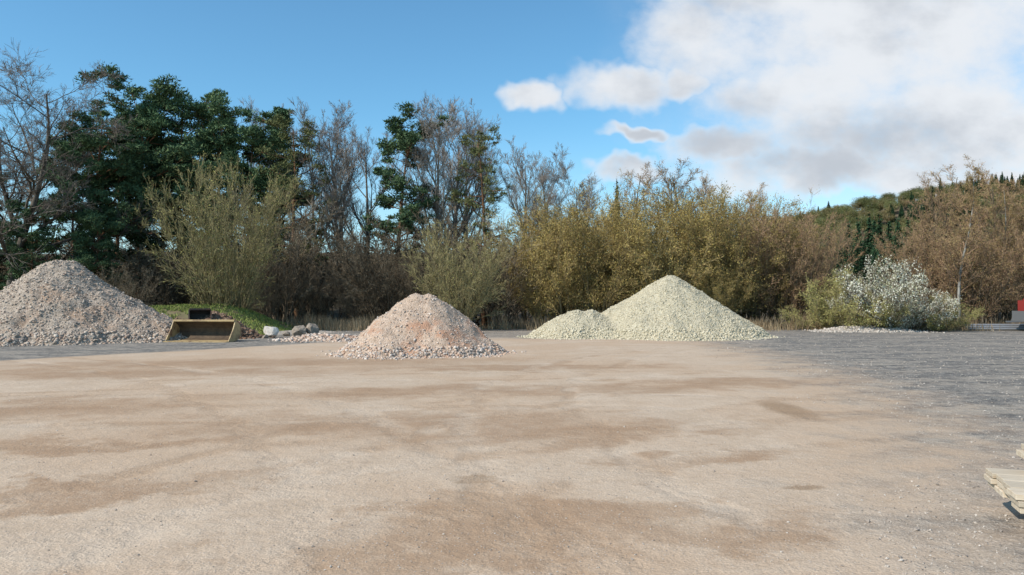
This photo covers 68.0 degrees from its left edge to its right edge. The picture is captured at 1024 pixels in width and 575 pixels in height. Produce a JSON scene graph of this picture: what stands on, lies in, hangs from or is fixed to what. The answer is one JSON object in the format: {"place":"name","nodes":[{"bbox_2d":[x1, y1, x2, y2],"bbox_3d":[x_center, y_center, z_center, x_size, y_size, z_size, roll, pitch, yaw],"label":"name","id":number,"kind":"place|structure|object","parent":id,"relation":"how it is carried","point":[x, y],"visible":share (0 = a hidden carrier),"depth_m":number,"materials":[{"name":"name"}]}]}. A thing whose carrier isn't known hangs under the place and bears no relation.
{"place":"outdoors","nodes":[
{"label":"outdoors","id":0,"kind":"place"},
{"bbox_2d":[0,191,1023,574],"bbox_3d":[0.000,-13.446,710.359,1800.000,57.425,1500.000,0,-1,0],"label":"ground","id":1,"kind":"structure","parent":0,"point":[274,405],"depth_m":8.30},
{"bbox_2d":[0,199,60,289],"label":"pine tree","id":2,"kind":"object","parent":1,"relation":"on","point":[12,246],"visible":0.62,"depth_m":46.16,"materials":[{"name":"green plant"}]},
{"bbox_2d":[0,80,105,280],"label":"bare oak tree","id":3,"kind":"object","parent":1,"relation":"on","point":[4,189],"visible":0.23,"depth_m":56.14,"materials":[{"name":"brown plant"}]},
{"bbox_2d":[1,139,129,279],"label":"pine tree","id":4,"kind":"object","parent":1,"relation":"on","point":[91,213],"visible":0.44,"depth_m":48.92,"materials":[{"name":"green plant"}]},
{"bbox_2d":[0,37,176,286],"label":"bare oak tree","id":5,"kind":"object","parent":1,"relation":"on","point":[33,191],"visible":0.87,"depth_m":46.86,"materials":[{"name":"brown plant"}]},
{"bbox_2d":[17,110,159,275],"bbox_3d":[-27.827,-4.955,51.352,7.725,15.458,8.588,-1,-1,43],"label":"pine tree","id":6,"kind":"object","parent":1,"relation":"on","point":[82,138],"visible":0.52,"depth_m":50.64,"materials":[{"name":"green plant"}]},
{"bbox_2d":[0,260,187,346],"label":"gravel pile","id":7,"kind":"object","parent":1,"relation":"on","point":[61,302],"visible":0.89,"depth_m":31.49,"materials":[{"name":"grey gravel"}]},
{"bbox_2d":[67,212,138,289],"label":"pine tree","id":8,"kind":"object","parent":1,"relation":"on","point":[87,257],"visible":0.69,"depth_m":48.32,"materials":[{"name":"green plant"}]},
{"bbox_2d":[55,94,172,272],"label":"pine tree","id":9,"kind":"object","parent":1,"relation":"on","point":[106,113],"visible":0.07,"depth_m":57.97,"materials":[{"name":"green plant"}]},
{"bbox_2d":[96,262,166,305],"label":"brown hazel bush","id":10,"kind":"object","parent":1,"relation":"on","point":[128,289],"visible":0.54,"depth_m":47.07,"materials":[{"name":"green plant"}]},
{"bbox_2d":[72,61,226,297],"bbox_3d":[-25.997,-6.317,54.481,11.964,18.351,9.646,0,-1,14],"label":"pine tree","id":11,"kind":"object","parent":1,"relation":"on","point":[138,146],"visible":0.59,"depth_m":52.75,"materials":[{"name":"green plant"}]},
{"bbox_2d":[116,136,199,286],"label":"pine tree","id":12,"kind":"object","parent":1,"relation":"on","point":[142,239],"visible":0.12,"depth_m":55.21,"materials":[{"name":"green plant"}]},
{"bbox_2d":[116,241,205,305],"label":"brown hazel bush","id":13,"kind":"object","parent":1,"relation":"on","point":[167,295],"visible":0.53,"depth_m":49.59,"materials":[{"name":"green plant"}]},
{"bbox_2d":[111,88,238,303],"bbox_3d":[-24.028,-6.173,54.978,9.600,18.032,8.635,0,-1,-18],"label":"pine tree","id":14,"kind":"object","parent":1,"relation":"on","point":[207,146],"visible":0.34,"depth_m":53.91,"materials":[{"name":"green plant"}]},
{"bbox_2d":[146,134,241,285],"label":"pine tree","id":15,"kind":"object","parent":1,"relation":"on","point":[188,187],"visible":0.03,"depth_m":56.64,"materials":[{"name":"green plant"}]},
{"bbox_2d":[163,319,240,342],"bbox_3d":[-12.963,1.809,31.944,2.800,0.912,1.524,0,-1,7],"label":"loader bucket","id":16,"kind":"object","parent":1,"relation":"on","point":[225,331],"visible":1,"depth_m":32.20,"materials":[{"name":"paint"}]},
{"bbox_2d":[132,150,302,309],"bbox_3d":[-16.382,-2.367,42.897,8.853,10.196,9.384,1,-1,-44],"label":"willow bush","id":17,"kind":"object","parent":1,"relation":"on","point":[244,276],"visible":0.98,"depth_m":41.81,"materials":[{"name":"green plant"}]},
{"bbox_2d":[161,95,282,299],"bbox_3d":[-20.928,-5.491,54.977,8.417,16.679,10.440,1,-1,-37],"label":"pine tree","id":18,"kind":"object","parent":1,"relation":"on","point":[222,114],"visible":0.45,"depth_m":53.43,"materials":[{"name":"green plant"}]},
{"bbox_2d":[151,303,293,334],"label":"grass bank","id":19,"kind":"structure","parent":1,"relation":"on","point":[254,320],"depth_m":41.09,"materials":[{"name":"plant"}]},
{"bbox_2d":[172,310,274,338],"bbox_3d":[-14.621,1.777,35.897,7.483,1.398,5.510,0,-1,0],"label":"soil mound","id":20,"kind":"object","parent":1,"relation":"on","point":[247,332],"visible":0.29,"depth_m":35.25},
{"bbox_2d":[188,308,211,319],"bbox_3d":[-14.400,1.269,35.022,0.980,0.622,0.928,0,-1,-25],"label":"excavator bucket","id":21,"kind":"object","parent":20,"relation":"on","point":[195,313],"visible":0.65,"depth_m":35.14,"materials":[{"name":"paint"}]},
{"bbox_2d":[178,105,328,298],"bbox_3d":[-17.678,-5.126,55.212,10.248,15.939,9.022,-1,-1,28],"label":"pine tree","id":22,"kind":"object","parent":1,"relation":"on","point":[260,179],"visible":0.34,"depth_m":53.57,"materials":[{"name":"green plant"}]},
{"bbox_2d":[224,256,297,317],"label":"brown hazel bush","id":23,"kind":"object","parent":1,"relation":"on","point":[272,306],"visible":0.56,"depth_m":46.72,"materials":[{"name":"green plant"}]},
{"bbox_2d":[216,134,325,320],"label":"pine tree","id":24,"kind":"object","parent":1,"relation":"on","point":[246,150],"visible":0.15,"depth_m":55.16,"materials":[{"name":"green plant"}]},
{"bbox_2d":[234,95,315,267],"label":"bare ash tree","id":25,"kind":"object","parent":1,"relation":"on","point":[250,105],"visible":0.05,"depth_m":60.58,"materials":[{"name":"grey plant"}]},
{"bbox_2d":[198,185,353,322],"bbox_3d":[-14.684,-1.873,49.227,9.585,9.358,9.461,0,-1,6],"label":"brown hazel bush","id":26,"kind":"object","parent":1,"relation":"on","point":[295,251],"visible":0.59,"depth_m":48.55,"materials":[{"name":"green plant"}]},
{"bbox_2d":[235,114,334,322],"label":"pine tree","id":27,"kind":"object","parent":1,"relation":"on","point":[305,140],"visible":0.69,"depth_m":51.08,"materials":[{"name":"green plant"}]},
{"bbox_2d":[244,97,369,323],"bbox_3d":[-14.937,-5.288,55.069,8.605,16.247,7.368,0,-1,21],"label":"bare ash tree","id":28,"kind":"object","parent":1,"relation":"on","point":[312,180],"visible":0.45,"depth_m":54.63,"materials":[{"name":"grey plant"}]},
{"bbox_2d":[265,235,354,321],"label":"brown hazel bush","id":29,"kind":"object","parent":1,"relation":"on","point":[322,304],"visible":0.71,"depth_m":49.36,"materials":[{"name":"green plant"}]},
{"bbox_2d":[268,332,357,342],"bbox_3d":[-7.850,2.186,33.328,5.648,0.437,4.996,0,-1,0],"label":"rubble heap","id":30,"kind":"object","parent":1,"relation":"on","point":[321,337],"visible":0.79,"depth_m":32.42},
{"bbox_2d":[294,99,373,323],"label":"bare ash tree","id":31,"kind":"object","parent":1,"relation":"on","point":[336,176],"visible":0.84,"depth_m":53.20,"materials":[{"name":"grey plant"}]},
{"bbox_2d":[310,256,390,325],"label":"brown hazel bush","id":32,"kind":"object","parent":1,"relation":"on","point":[347,306],"visible":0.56,"depth_m":48.55,"materials":[{"name":"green plant"}]},
{"bbox_2d":[307,124,402,321],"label":"bare ash tree","id":33,"kind":"object","parent":1,"relation":"on","point":[367,205],"visible":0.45,"depth_m":59.70,"materials":[{"name":"grey plant"}]},
{"bbox_2d":[288,198,485,310],"bbox_3d":[-7.192,-1.371,48.486,10.503,8.347,12.042,0,-1,7],"label":"brown hazel bush","id":34,"kind":"object","parent":1,"relation":"on","point":[438,232],"visible":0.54,"depth_m":47.36,"materials":[{"name":"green plant"}]},
{"bbox_2d":[324,221,455,321],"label":"brown hazel bush","id":35,"kind":"object","parent":1,"relation":"on","point":[371,305],"visible":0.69,"depth_m":46.73,"materials":[{"name":"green plant"}]},
{"bbox_2d":[358,101,453,295],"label":"pine tree","id":36,"kind":"object","parent":1,"relation":"on","point":[401,137],"visible":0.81,"depth_m":51.07,"materials":[{"name":"green plant"}]},
{"bbox_2d":[316,293,525,360],"bbox_3d":[-2.898,1.203,25.061,7.028,2.060,6.592,0,-1,0],"label":"gravel pile","id":37,"kind":"object","parent":1,"relation":"on","point":[418,326],"visible":0.98,"depth_m":23.58,"materials":[{"name":"beige gravel"}]},
{"bbox_2d":[380,255,479,307],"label":"brown hazel bush","id":38,"kind":"object","parent":1,"relation":"on","point":[410,283],"visible":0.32,"depth_m":45.90,"materials":[{"name":"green plant"}]},
{"bbox_2d":[384,91,505,268],"bbox_3d":[-4.379,-5.417,53.271,5.966,16.449,10.768,-1,-1,44],"label":"bare ash tree","id":39,"kind":"object","parent":1,"relation":"on","point":[425,157],"visible":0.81,"depth_m":52.14,"materials":[{"name":"grey plant"}]},
{"bbox_2d":[406,93,506,309],"bbox_3d":[-3.840,-5.751,56.950,7.823,17.250,9.137,0,-1,-4],"label":"bare ash tree","id":40,"kind":"object","parent":1,"relation":"on","point":[479,126],"visible":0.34,"depth_m":55.73,"materials":[{"name":"grey plant"}]},
{"bbox_2d":[399,219,521,320],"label":"willow bush","id":41,"kind":"object","parent":1,"relation":"on","point":[449,282],"visible":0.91,"depth_m":43.87,"materials":[{"name":"green plant"}]},
{"bbox_2d":[415,100,509,321],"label":"bare ash tree","id":42,"kind":"object","parent":1,"relation":"on","point":[450,166],"visible":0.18,"depth_m":58.34,"materials":[{"name":"grey plant"}]},
{"bbox_2d":[443,124,517,325],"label":"pine tree","id":43,"kind":"object","parent":1,"relation":"on","point":[478,151],"visible":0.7,"depth_m":51.46,"materials":[{"name":"green plant"}]},
{"bbox_2d":[0,202,995,324],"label":"background woodland","id":44,"kind":"object","parent":1,"relation":"on","point":[142,262],"visible":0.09,"depth_m":52.93,"materials":[{"name":"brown plant"}]},
{"bbox_2d":[441,218,561,327],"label":"brown hazel bush","id":45,"kind":"object","parent":1,"relation":"on","point":[491,303],"visible":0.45,"depth_m":47.72,"materials":[{"name":"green plant"}]},
{"bbox_2d":[479,209,589,325],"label":"golden hazel bush","id":46,"kind":"object","parent":1,"relation":"on","point":[533,306],"visible":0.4,"depth_m":47.92,"materials":[{"name":"yellow plant"}]},
{"bbox_2d":[484,135,593,325],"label":"bare ash tree","id":47,"kind":"object","parent":1,"relation":"on","point":[522,187],"visible":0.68,"depth_m":50.75,"materials":[{"name":"grey plant"}]},
{"bbox_2d":[499,144,585,316],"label":"bare ash tree","id":48,"kind":"object","parent":1,"relation":"on","point":[557,176],"visible":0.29,"depth_m":53.26,"materials":[{"name":"grey plant"}]},
{"bbox_2d":[532,159,603,258],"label":"bare ash tree","id":49,"kind":"object","parent":1,"relation":"on","point":[589,180],"visible":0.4,"depth_m":60.61,"materials":[{"name":"grey plant"}]},
{"bbox_2d":[501,182,641,319],"bbox_3d":[3.836,-1.993,48.297,9.166,9.544,8.502,0,-1,-12],"label":"golden hazel bush","id":50,"kind":"object","parent":1,"relation":"on","point":[570,305],"visible":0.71,"depth_m":46.66,"materials":[{"name":"yellow plant"}]},
{"bbox_2d":[509,179,643,312],"bbox_3d":[4.853,-2.377,51.765,10.335,10.490,8.408,0,-1,-7],"label":"golden hazel bush","id":51,"kind":"object","parent":1,"relation":"on","point":[586,203],"visible":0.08,"depth_m":49.91,"materials":[{"name":"yellow plant"}]},
{"bbox_2d":[532,197,662,316],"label":"golden hazel bush","id":52,"kind":"object","parent":1,"relation":"on","point":[615,288],"visible":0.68,"depth_m":45.94,"materials":[{"name":"yellow plant"}]},
{"bbox_2d":[589,161,662,226],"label":"budding alder tree","id":53,"kind":"object","parent":1,"relation":"on","point":[630,182],"visible":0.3,"depth_m":57.57,"materials":[{"name":"brown plant"}]},
{"bbox_2d":[543,170,725,307],"bbox_3d":[7.784,-2.408,49.316,10.286,10.440,8.369,-1,-1,43],"label":"golden hazel bush","id":54,"kind":"object","parent":1,"relation":"on","point":[612,212],"visible":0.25,"depth_m":47.28,"materials":[{"name":"yellow plant"}]},
{"bbox_2d":[515,275,784,340],"bbox_3d":[6.609,0.917,37.610,12.895,3.084,10.666,0,-1,0],"label":"gravel pile","id":55,"kind":"object","parent":1,"relation":"on","point":[670,308],"visible":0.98,"depth_m":34.83,"materials":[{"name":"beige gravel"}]},
{"bbox_2d":[604,184,734,302],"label":"golden hazel bush","id":56,"kind":"object","parent":1,"relation":"on","point":[648,248],"visible":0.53,"depth_m":45.19,"materials":[{"name":"yellow plant"}]},
{"bbox_2d":[640,159,698,270],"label":"budding alder tree","id":57,"kind":"object","parent":1,"relation":"on","point":[668,185],"visible":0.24,"depth_m":59.20,"materials":[{"name":"brown plant"}]},
{"bbox_2d":[634,155,736,273],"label":"budding alder tree","id":58,"kind":"object","parent":1,"relation":"on","point":[677,176],"visible":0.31,"depth_m":58.97,"materials":[{"name":"brown plant"}]},
{"bbox_2d":[616,182,759,295],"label":"golden hazel bush","id":59,"kind":"object","parent":1,"relation":"on","point":[711,220],"visible":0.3,"depth_m":46.65,"materials":[{"name":"yellow plant"}]},
{"bbox_2d":[674,171,716,221],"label":"budding alder tree","id":60,"kind":"object","parent":1,"relation":"on","point":[708,191],"visible":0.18,"depth_m":59.10,"materials":[{"name":"brown plant"}]},
{"bbox_2d":[684,249,757,312],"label":"golden hazel bush","id":61,"kind":"object","parent":1,"relation":"on","point":[720,299],"visible":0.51,"depth_m":45.21,"materials":[{"name":"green plant"}]},
{"bbox_2d":[653,186,791,319],"bbox_3d":[13.320,-1.924,47.775,9.264,9.403,7.537,0,-1,1],"label":"golden hazel bush","id":62,"kind":"object","parent":1,"relation":"on","point":[744,263],"visible":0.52,"depth_m":46.30,"materials":[{"name":"yellow plant"}]},
{"bbox_2d":[679,178,805,318],"bbox_3d":[15.408,-2.182,53.010,9.572,10.148,10.257,0,-1,-9],"label":"golden hazel bush","id":63,"kind":"object","parent":1,"relation":"on","point":[723,187],"visible":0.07,"depth_m":50.98,"materials":[{"name":"yellow plant"}]},
{"bbox_2d":[730,182,767,313],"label":"budding alder tree","id":64,"kind":"object","parent":1,"relation":"on","point":[750,193],"visible":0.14,"depth_m":60.94,"materials":[{"name":"brown plant"}]},
{"bbox_2d":[704,197,798,323],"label":"budding willow bush","id":65,"kind":"object","parent":1,"relation":"on","point":[758,228],"visible":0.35,"depth_m":47.41,"materials":[{"name":"brown plant"}]},
{"bbox_2d":[705,198,822,325],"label":"golden hazel bush","id":66,"kind":"object","parent":1,"relation":"on","point":[782,285],"visible":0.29,"depth_m":47.77,"materials":[{"name":"yellow plant"}]},
{"bbox_2d":[727,187,849,327],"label":"budding willow bush","id":67,"kind":"object","parent":1,"relation":"on","point":[792,301],"visible":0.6,"depth_m":47.04,"materials":[{"name":"brown plant"}]},
{"bbox_2d":[738,195,869,320],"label":"budding willow bush","id":68,"kind":"object","parent":1,"relation":"on","point":[816,226],"visible":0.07,"depth_m":52.23,"materials":[{"name":"brown plant"}]},
{"bbox_2d":[765,210,856,320],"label":"budding willow bush","id":69,"kind":"object","parent":1,"relation":"on","point":[829,261],"visible":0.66,"depth_m":46.85,"materials":[{"name":"brown plant"}]},
{"bbox_2d":[774,288,859,329],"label":"elder bush","id":70,"kind":"object","parent":1,"relation":"on","point":[831,314],"visible":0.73,"depth_m":44.43,"materials":[{"name":"green plant"}]},
{"bbox_2d":[795,266,908,327],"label":"elder bush","id":71,"kind":"object","parent":1,"relation":"on","point":[837,286],"visible":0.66,"depth_m":43.87,"materials":[{"name":"green plant"}]},
{"bbox_2d":[827,278,889,325],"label":"blackthorn bush","id":72,"kind":"object","parent":1,"relation":"on","point":[874,290],"visible":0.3,"depth_m":43.76,"materials":[{"name":"white plant"}]},
{"bbox_2d":[850,245,866,299],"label":"spruce tree","id":73,"kind":"object","parent":1,"relation":"on","point":[857,268],"visible":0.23,"depth_m":109.85,"materials":[{"name":"green plant"}]},
{"bbox_2d":[853,217,863,257],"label":"spruce tree","id":74,"kind":"object","parent":1,"relation":"on","point":[858,234],"visible":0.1,"depth_m":116.04,"materials":[{"name":"green plant"}]},
{"bbox_2d":[861,237,870,279],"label":"spruce tree","id":75,"kind":"object","parent":1,"relation":"on","point":[864,248],"visible":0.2,"depth_m":111.95,"materials":[{"name":"green plant"}]},
{"bbox_2d":[863,213,875,257],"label":"spruce tree","id":76,"kind":"object","parent":1,"relation":"on","point":[869,236],"visible":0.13,"depth_m":122.01,"materials":[{"name":"green plant"}]},
{"bbox_2d":[804,324,945,332],"bbox_3d":[20.102,2.306,42.981,6.950,0.503,4.638,0,-1,0],"label":"gravel mound","id":77,"kind":"object","parent":1,"relation":"on","point":[863,329],"visible":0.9,"depth_m":42.05,"materials":[{"name":"beige gravel"}]},
{"bbox_2d":[865,241,884,286],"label":"spruce tree","id":78,"kind":"object","parent":1,"relation":"on","point":[874,257],"visible":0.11,"depth_m":107.97,"materials":[{"name":"green plant"}]},
{"bbox_2d":[837,289,921,328],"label":"elder bush","id":79,"kind":"object","parent":1,"relation":"on","point":[887,315],"visible":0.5,"depth_m":41.96,"materials":[{"name":"green plant"}]},
{"bbox_2d":[834,255,926,327],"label":"blackthorn bush","id":80,"kind":"object","parent":1,"relation":"on","point":[855,289],"visible":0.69,"depth_m":42.66,"materials":[{"name":"white plant"}]},
{"bbox_2d":[872,214,888,268],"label":"spruce tree","id":81,"kind":"object","parent":1,"relation":"on","point":[879,229],"visible":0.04,"depth_m":118.14,"materials":[{"name":"green plant"}]},
{"bbox_2d":[738,172,1023,274],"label":"forest hill trees","id":82,"kind":"object","parent":1,"relation":"on","point":[888,203],"visible":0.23,"depth_m":315.54,"materials":[{"name":"green plant"}]},
{"bbox_2d":[889,217,908,306],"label":"spruce tree","id":83,"kind":"object","parent":1,"relation":"on","point":[898,226],"visible":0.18,"depth_m":117.01,"materials":[{"name":"green plant"}]},
{"bbox_2d":[877,293,926,328],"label":"blackthorn bush","id":84,"kind":"object","parent":1,"relation":"on","point":[903,317],"visible":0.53,"depth_m":42.11,"materials":[{"name":"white plant"}]},
{"bbox_2d":[903,216,922,291],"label":"spruce tree","id":85,"kind":"object","parent":1,"relation":"on","point":[907,225],"visible":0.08,"depth_m":120.06,"materials":[{"name":"green plant"}]},
{"bbox_2d":[871,220,960,308],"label":"budding willow bush","id":86,"kind":"object","parent":1,"relation":"on","point":[912,252],"visible":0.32,"depth_m":48.39,"materials":[{"name":"brown plant"}]},
{"bbox_2d":[884,275,962,330],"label":"blackthorn bush","id":87,"kind":"object","parent":1,"relation":"on","point":[949,302],"visible":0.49,"depth_m":42.42,"materials":[{"name":"grey plant"}]},
{"bbox_2d":[898,169,974,294],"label":"budding alder tree","id":88,"kind":"object","parent":1,"relation":"on","point":[929,216],"visible":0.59,"depth_m":49.10,"materials":[{"name":"brown plant"}]},
{"bbox_2d":[873,207,1023,318],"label":"budding willow bush","id":89,"kind":"object","parent":1,"relation":"on","point":[942,283],"visible":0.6,"depth_m":46.86,"materials":[{"name":"brown plant"}]},
{"bbox_2d":[900,161,997,298],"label":"budding alder tree","id":90,"kind":"object","parent":1,"relation":"on","point":[955,184],"visible":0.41,"depth_m":51.33,"materials":[{"name":"brown plant"}]},
{"bbox_2d":[915,294,987,331],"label":"elder bush","id":91,"kind":"object","parent":1,"relation":"on","point":[965,317],"visible":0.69,"depth_m":42.62,"materials":[{"name":"green plant"}]},
{"bbox_2d":[904,185,1023,323],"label":"budding willow bush","id":92,"kind":"object","parent":1,"relation":"on","point":[1002,315],"visible":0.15,"depth_m":49.30,"materials":[{"name":"brown plant"}]},
{"bbox_2d":[928,155,1004,327],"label":"birch tree","id":93,"kind":"object","parent":1,"relation":"on","point":[959,206],"visible":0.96,"depth_m":45.36,"materials":[{"name":"brown plant"}]},
{"bbox_2d":[926,226,1023,323],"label":"budding willow bush","id":94,"kind":"object","parent":1,"relation":"on","point":[990,287],"visible":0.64,"depth_m":45.82,"materials":[{"name":"brown plant"}]},
{"bbox_2d":[952,161,1023,323],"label":"budding alder tree","id":95,"kind":"object","parent":1,"relation":"on","point":[992,195],"visible":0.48,"depth_m":48.95,"materials":[{"name":"brown plant"}]},
{"bbox_2d":[958,220,1023,323],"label":"budding willow bush","id":96,"kind":"object","parent":1,"relation":"on","point":[1020,295],"visible":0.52,"depth_m":45.94,"materials":[{"name":"brown plant"}]},
{"bbox_2d":[960,324,1023,330],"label":"steel pipe stack","id":97,"kind":"object","parent":1,"relation":"on","point":[1010,326],"visible":0.7,"depth_m":43.98,"materials":[{"name":"grey metal"}]},
{"bbox_2d":[973,176,1022,323],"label":"birch tree","id":98,"kind":"object","parent":1,"relation":"on","point":[1003,195],"visible":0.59,"depth_m":47.13,"materials":[{"name":"brown plant"}]},
{"bbox_2d":[984,443,1023,513],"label":"timber plank stack","id":99,"kind":"object","parent":1,"relation":"on","point":[1007,483],"visible":1,"depth_m":5.87,"materials":[{"name":"beige wood"}]},
{"bbox_2d":[988,175,1023,287],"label":"budding alder tree","id":100,"kind":"object","parent":1,"relation":"on","point":[1015,187],"visible":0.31,"depth_m":48.36,"materials":[{"name":"brown plant"}]},
{"bbox_2d":[1006,299,1023,321],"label":"trailer with red compressor","id":101,"kind":"object","parent":1,"relation":"on","point":[1018,316],"visible":1,"depth_m":43.09,"materials":[{"name":"red paint"}]},
{"bbox_2d":[0,0,1023,256],"label":"sky","id":102,"kind":"structure","parent":0,"point":[845,100],"materials":[{"name":"blue"}]},
{"bbox_2d":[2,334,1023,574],"bbox_3d":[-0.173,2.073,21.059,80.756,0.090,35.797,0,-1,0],"label":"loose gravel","id":103,"kind":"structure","parent":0,"point":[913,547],"depth_m":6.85,"materials":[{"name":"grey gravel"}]},
{"bbox_2d":[273,310,1023,331],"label":"dry grass","id":104,"kind":"structure","parent":0,"point":[333,325],"depth_m":44.72,"materials":[{"name":"brown plant"}]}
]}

